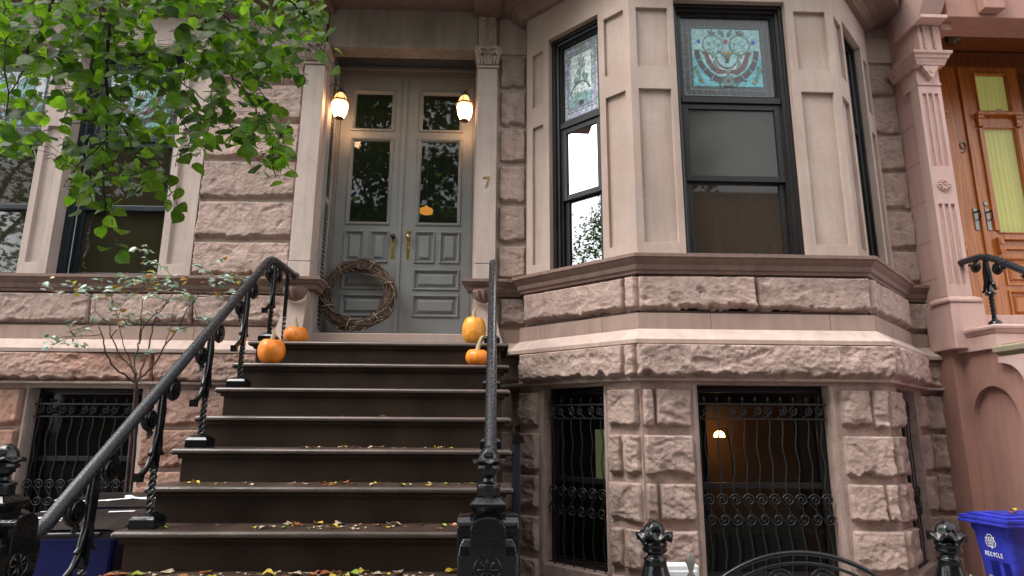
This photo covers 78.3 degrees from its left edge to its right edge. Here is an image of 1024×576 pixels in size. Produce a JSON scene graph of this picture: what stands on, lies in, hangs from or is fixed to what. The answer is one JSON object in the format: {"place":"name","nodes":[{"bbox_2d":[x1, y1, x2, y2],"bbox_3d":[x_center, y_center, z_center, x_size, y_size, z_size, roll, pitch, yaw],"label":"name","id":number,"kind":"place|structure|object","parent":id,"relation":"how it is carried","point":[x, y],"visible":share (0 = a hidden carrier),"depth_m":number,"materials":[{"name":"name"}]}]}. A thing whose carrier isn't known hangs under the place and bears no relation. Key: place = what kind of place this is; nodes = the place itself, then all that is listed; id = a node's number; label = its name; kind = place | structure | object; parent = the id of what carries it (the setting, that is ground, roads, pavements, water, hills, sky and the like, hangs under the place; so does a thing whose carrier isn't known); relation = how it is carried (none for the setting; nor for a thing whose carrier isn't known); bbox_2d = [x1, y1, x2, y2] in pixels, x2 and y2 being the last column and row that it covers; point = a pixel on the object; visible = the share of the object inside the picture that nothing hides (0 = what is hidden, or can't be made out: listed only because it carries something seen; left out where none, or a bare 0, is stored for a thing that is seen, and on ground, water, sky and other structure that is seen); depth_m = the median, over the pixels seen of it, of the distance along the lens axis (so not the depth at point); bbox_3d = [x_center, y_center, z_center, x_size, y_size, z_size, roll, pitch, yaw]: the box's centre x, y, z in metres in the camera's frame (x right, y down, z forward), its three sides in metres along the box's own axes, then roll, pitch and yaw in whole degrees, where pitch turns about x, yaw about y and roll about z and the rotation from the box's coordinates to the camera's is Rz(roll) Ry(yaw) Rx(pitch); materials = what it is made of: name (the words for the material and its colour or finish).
{"place":"outdoors","nodes":[
{"label":"outdoors","id":0,"kind":"place"},
{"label":"sidewalk","id":1,"kind":"structure","parent":0,"visible":0},
{"bbox_2d":[0,443,39,575],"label":"newel post","id":2,"kind":"object","parent":1,"relation":"on","point":[19,543],"visible":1,"depth_m":2.24,"materials":[{"name":"black metal"}]},
{"bbox_2d":[0,0,342,263],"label":"linden tree","id":3,"kind":"object","parent":1,"relation":"on","point":[215,63],"visible":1,"depth_m":2.54,"materials":[{"name":"green plant"}]},
{"bbox_2d":[456,446,518,575],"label":"newel post","id":4,"kind":"object","parent":1,"relation":"on","point":[488,537],"visible":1,"depth_m":2.22,"materials":[{"name":"black metal"}]},
{"bbox_2d":[636,520,672,575],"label":"fence post","id":5,"kind":"object","parent":1,"relation":"on","point":[653,536],"visible":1,"depth_m":2.29,"materials":[{"name":"black metal"}]},
{"bbox_2d":[721,550,879,575],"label":"garden gate","id":6,"kind":"structure","parent":5,"relation":"attached to","point":[733,570],"depth_m":2.32,"materials":[{"name":"black metal"}]},
{"bbox_2d":[685,553,695,575],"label":"fence picket","id":7,"kind":"object","parent":1,"relation":"on","point":[690,561],"visible":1,"depth_m":2.29,"materials":[{"name":"grey metal"}]},
{"bbox_2d":[926,520,967,575],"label":"fence post","id":8,"kind":"object","parent":1,"relation":"on","point":[948,538],"visible":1,"depth_m":2.32,"materials":[{"name":"black metal"}]},
{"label":"areaway floor","id":9,"kind":"structure","parent":0,"visible":0},
{"bbox_2d":[33,509,153,575],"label":"wheeled bin","id":10,"kind":"object","parent":9,"relation":"on","point":[58,543],"visible":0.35,"depth_m":3.29,"materials":[{"name":"blue plastic"}]},
{"bbox_2d":[55,492,154,508],"bbox_3d":[-2.519,1.863,3.991,0.719,1.062,0.583,2,-12,-7],"label":"wheeled bin","id":11,"kind":"object","parent":9,"relation":"on","point":[122,500],"visible":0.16,"depth_m":4.00,"materials":[{"name":"black plastic"}]},
{"bbox_2d":[40,244,260,491],"bbox_3d":[-2.815,1.069,4.625,1.700,2.939,0.580,-1,-12,4],"label":"shrub","id":12,"kind":"object","parent":9,"relation":"on","point":[113,288],"visible":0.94,"depth_m":4.79,"materials":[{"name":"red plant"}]},
{"bbox_2d":[104,341,512,575],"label":"stoop","id":13,"kind":"object","parent":9,"relation":"on","point":[275,418],"visible":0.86,"depth_m":3.68,"materials":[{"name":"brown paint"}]},
{"bbox_2d":[101,572,115,575],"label":"fallen leaf","id":14,"kind":"object","parent":13,"relation":"on","point":[109,574],"visible":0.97,"depth_m":2.99,"materials":[{"name":"orange plant"}]},
{"bbox_2d":[126,571,147,575],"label":"fallen leaf","id":15,"kind":"object","parent":13,"relation":"on","point":[135,573],"visible":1,"depth_m":3.01,"materials":[{"name":"green plant"}]},
{"bbox_2d":[161,568,173,572],"bbox_3d":[-1.673,1.375,3.053,0.057,0.014,0.076,9,-15,-34],"label":"fallen leaf","id":16,"kind":"object","parent":13,"relation":"on","point":[169,571],"visible":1,"depth_m":3.07,"materials":[{"name":"beige plant"}]},
{"bbox_2d":[37,256,298,575],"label":"stair railing","id":17,"kind":"object","parent":13,"relation":"on","point":[70,508],"visible":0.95,"depth_m":3.26,"materials":[{"name":"metal"}]},
{"bbox_2d":[195,570,211,573],"bbox_3d":[-1.496,1.376,3.049,0.076,0.014,0.055,6,-13,-23],"label":"fallen leaf","id":18,"kind":"object","parent":13,"relation":"on","point":[201,572],"visible":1,"depth_m":3.06,"materials":[{"name":"plant"}]},
{"bbox_2d":[260,569,275,574],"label":"fallen leaf","id":19,"kind":"object","parent":13,"relation":"on","point":[268,571],"visible":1,"depth_m":3.02,"materials":[{"name":"yellow plant"}]},
{"bbox_2d":[257,330,285,362],"bbox_3d":[-1.778,0.436,4.648,0.196,0.258,0.196,1,-12,-2],"label":"pumpkin","id":20,"kind":"object","parent":13,"relation":"on","point":[271,350],"visible":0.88,"depth_m":4.57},
{"bbox_2d":[283,317,307,340],"bbox_3d":[-1.760,0.356,5.127,0.193,0.238,0.192,1,-12,-2],"label":"pumpkin","id":21,"kind":"object","parent":13,"relation":"on","point":[296,332],"visible":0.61,"depth_m":5.05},
{"bbox_2d":[288,571,305,574],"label":"fallen leaf","id":22,"kind":"object","parent":13,"relation":"on","point":[296,573],"visible":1,"depth_m":3.03,"materials":[{"name":"beige plant"}]},
{"bbox_2d":[320,570,331,573],"bbox_3d":[-0.899,1.382,3.057,0.052,0.013,0.084,0,-10,41],"label":"fallen leaf","id":23,"kind":"object","parent":13,"relation":"on","point":[324,572],"visible":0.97,"depth_m":3.06,"materials":[{"name":"orange plant"}]},
{"bbox_2d":[348,569,361,573],"bbox_3d":[-0.763,1.377,3.047,0.058,0.018,0.073,6,-14,-25],"label":"fallen leaf","id":24,"kind":"object","parent":13,"relation":"on","point":[355,571],"visible":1,"depth_m":3.06,"materials":[{"name":"green plant"}]},
{"bbox_2d":[445,568,456,571],"bbox_3d":[-0.292,1.391,3.107,0.076,0.024,0.066,2,-12,-7],"label":"fallen leaf","id":25,"kind":"object","parent":13,"relation":"on","point":[449,570],"visible":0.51,"depth_m":3.10,"materials":[{"name":"yellow plant"}]},
{"bbox_2d":[462,309,485,342],"bbox_3d":[-0.303,0.315,5.039,0.191,0.297,0.191,1,-12,-2],"label":"pumpkin","id":26,"kind":"object","parent":13,"relation":"on","point":[473,328],"visible":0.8,"depth_m":4.96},
{"bbox_2d":[466,335,486,364],"bbox_3d":[-0.259,0.469,4.701,0.174,0.235,0.176,1,-12,-2],"label":"pumpkin","id":27,"kind":"object","parent":13,"relation":"on","point":[477,356],"visible":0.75,"depth_m":4.63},
{"bbox_2d":[480,259,500,481],"bbox_3d":[-0.130,0.647,3.946,0.124,2.218,3.009,1,-12,-2],"label":"stair railing","id":28,"kind":"object","parent":13,"relation":"on","point":[491,384],"visible":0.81,"depth_m":3.63,"materials":[{"name":"black metal"}]},
{"bbox_2d":[0,0,964,575],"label":"brownstone house","id":29,"kind":"structure","parent":9,"relation":"on","point":[588,172],"depth_m":5.45,"materials":[{"name":"stone"}]},
{"bbox_2d":[0,50,50,272],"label":"window","id":30,"kind":"structure","parent":29,"relation":"in","point":[43,85],"depth_m":6.10,"materials":[{"name":"grey glass"}]},
{"bbox_2d":[22,388,142,512],"bbox_3d":[-3.631,1.420,5.356,0.928,1.116,0.122,1,-12,-2],"label":"basement window","id":31,"kind":"structure","parent":29,"relation":"in","point":[34,457],"depth_m":5.37,"materials":[{"name":"brown paint"}]},
{"bbox_2d":[56,53,184,274],"bbox_3d":[-3.633,-1.181,5.989,0.970,2.273,0.123,1,-12,-2],"label":"window","id":32,"kind":"structure","parent":29,"relation":"in","point":[73,228],"depth_m":5.99,"materials":[{"name":"blue paint"}]},
{"bbox_2d":[330,83,349,119],"bbox_3d":[-1.683,-1.812,6.085,0.230,0.370,0.163,5,-13,-19],"label":"wall lantern","id":33,"kind":"object","parent":29,"relation":"attached to","point":[340,102],"depth_m":6.04,"materials":[{"name":"white glass"}]},
{"bbox_2d":[319,258,397,331],"bbox_3d":[-1.442,0.064,5.875,0.739,0.741,0.232,1,-12,-2],"label":"grapevine wreath","id":34,"kind":"object","parent":29,"relation":"on","point":[329,308],"visible":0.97,"depth_m":5.84,"materials":[{"name":"brown wicker"}]},
{"bbox_2d":[326,78,407,332],"bbox_3d":[-1.414,-0.860,6.221,0.662,2.683,0.111,1,-12,-2],"label":"door","id":35,"kind":"structure","parent":29,"relation":"in","point":[355,294],"depth_m":6.18,"materials":[{"name":"grey paint"}]},
{"bbox_2d":[420,107,432,214],"bbox_3d":[-0.996,-1.527,7.465,0.160,1.360,0.156,1,-12,-2],"label":"hall lamp","id":36,"kind":"object","parent":29,"relation":"hanging from","point":[426,210],"visible":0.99,"depth_m":7.34,"materials":[{"name":"orange"}]},
{"bbox_2d":[397,79,472,333],"bbox_3d":[-0.751,-0.851,6.241,0.681,2.683,0.111,1,-12,-2],"label":"door","id":37,"kind":"structure","parent":29,"relation":"in","point":[433,298],"depth_m":6.16,"materials":[{"name":"grey paint"}]},
{"bbox_2d":[455,87,475,122],"bbox_3d":[-0.440,-1.794,6.135,0.230,0.370,0.163,5,-13,-19],"label":"wall lantern","id":38,"kind":"object","parent":29,"relation":"attached to","point":[464,104],"depth_m":6.07,"materials":[{"name":"white glass"}]},
{"bbox_2d":[552,18,603,268],"bbox_3d":[0.622,-1.236,5.564,0.562,2.253,0.344,-5,-13,25],"label":"window","id":39,"kind":"structure","parent":29,"relation":"in","point":[577,175],"depth_m":5.58,"materials":[{"name":"black paint"}]},
{"bbox_2d":[548,387,607,573],"bbox_3d":[0.535,1.452,4.880,0.593,1.341,0.123,-11,-17,42],"label":"basement window","id":40,"kind":"structure","parent":29,"relation":"in","point":[555,409],"depth_m":4.91,"materials":[{"name":"brown paint"}]},
{"bbox_2d":[595,429,605,478],"bbox_3d":[1.084,1.904,7.209,0.250,0.550,0.020,1,-12,-2],"label":"back window","id":41,"kind":"structure","parent":29,"relation":"in","point":[598,438],"depth_m":7.20,"materials":[{"name":"green"}]},
{"bbox_2d":[713,218,721,252],"bbox_3d":[1.653,-0.402,5.076,0.070,0.340,0.070,1,-12,-2],"label":"glass bottle","id":42,"kind":"object","parent":29,"relation":"in","point":[717,244],"visible":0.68,"depth_m":5.04,"materials":[{"name":"brown glass"}]},
{"bbox_2d":[673,3,804,254],"bbox_3d":[1.823,-1.308,5.198,0.951,2.253,0.123,1,-12,-2],"label":"window","id":43,"kind":"structure","parent":29,"relation":"in","point":[723,64],"depth_m":5.30,"materials":[{"name":"brown paint"}]},
{"bbox_2d":[706,524,825,537],"bbox_3d":[2.064,2.064,5.348,1.700,0.040,0.490,1,-12,-2],"label":"side table","id":44,"kind":"object","parent":29,"relation":"in","point":[716,530],"visible":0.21,"depth_m":5.19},
{"bbox_2d":[714,428,744,527],"bbox_3d":[1.901,1.651,5.505,0.227,0.832,0.116,4,-13,-16],"label":"table lamp","id":45,"kind":"object","parent":44,"relation":"on","point":[721,434],"visible":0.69,"depth_m":5.54,"materials":[{"name":"white"}]},
{"bbox_2d":[697,386,838,575],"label":"basement window","id":46,"kind":"structure","parent":29,"relation":"in","point":[825,486],"depth_m":4.52,"materials":[{"name":"brown paint"}]},
{"bbox_2d":[769,240,779,253],"bbox_3d":[2.122,-0.304,5.091,0.080,0.160,0.080,1,-12,-2],"label":"glass jar","id":47,"kind":"object","parent":29,"relation":"in","point":[774,250],"visible":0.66,"depth_m":5.07,"materials":[{"name":"brown glass"}]},
{"bbox_2d":[843,35,878,256],"bbox_3d":[3.032,-1.213,5.604,0.100,2.253,0.558,-11,-17,42],"label":"window","id":48,"kind":"structure","parent":29,"relation":"in","point":[849,51],"depth_m":5.78,"materials":[{"name":"brown paint"}]},
{"bbox_2d":[897,391,928,568],"bbox_3d":[3.074,1.484,4.956,0.123,1.341,0.593,-11,-17,42],"label":"basement window","id":49,"kind":"structure","parent":29,"relation":"in","point":[919,509],"depth_m":5.03,"materials":[{"name":"brown paint"}]},
{"bbox_2d":[512,433,524,575],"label":"downpipe","id":50,"kind":"object","parent":9,"relation":"on","point":[517,439],"visible":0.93,"depth_m":3.71,"materials":[{"name":"black metal"}]},
{"bbox_2d":[667,562,698,575],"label":"utility box","id":51,"kind":"object","parent":9,"relation":"on","point":[677,568],"visible":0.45,"depth_m":2.78,"materials":[{"name":"white plastic"}]},
{"bbox_2d":[885,0,1023,575],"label":"neighbouring house","id":52,"kind":"structure","parent":9,"relation":"on","point":[960,109],"depth_m":5.95,"materials":[{"name":"pink stone"}]},
{"bbox_2d":[944,36,960,45],"bbox_3d":[4.473,-2.547,6.381,0.150,0.160,0.146,1,-12,-2],"label":"porch lamp","id":53,"kind":"object","parent":52,"relation":"hanging from","point":[950,44],"visible":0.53,"depth_m":6.43,"materials":[{"name":"black glass"}]},
{"bbox_2d":[938,67,990,314],"bbox_3d":[4.399,-1.035,6.444,0.755,2.750,0.092,1,-12,-2],"label":"door","id":54,"kind":"structure","parent":52,"relation":"in","point":[958,142],"depth_m":6.50,"materials":[{"name":"brown wood"}]},
{"bbox_2d":[956,67,1023,314],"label":"door","id":55,"kind":"structure","parent":52,"relation":"in","point":[993,114],"depth_m":6.56,"materials":[{"name":"brown wood"}]},
{"bbox_2d":[958,315,1023,510],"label":"neighbour stoop","id":56,"kind":"object","parent":9,"relation":"on","point":[993,358],"visible":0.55,"depth_m":5.08,"materials":[{"name":"pink stone"}]},
{"bbox_2d":[958,254,1023,324],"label":"stoop railing","id":57,"kind":"object","parent":56,"relation":"on","point":[1000,264],"visible":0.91,"depth_m":5.15,"materials":[{"name":"metal"}]},
{"bbox_2d":[958,510,1023,575],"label":"recycling bin","id":58,"kind":"object","parent":9,"relation":"on","point":[1000,537],"visible":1,"depth_m":4.25,"materials":[{"name":"blue plastic"}]}
]}

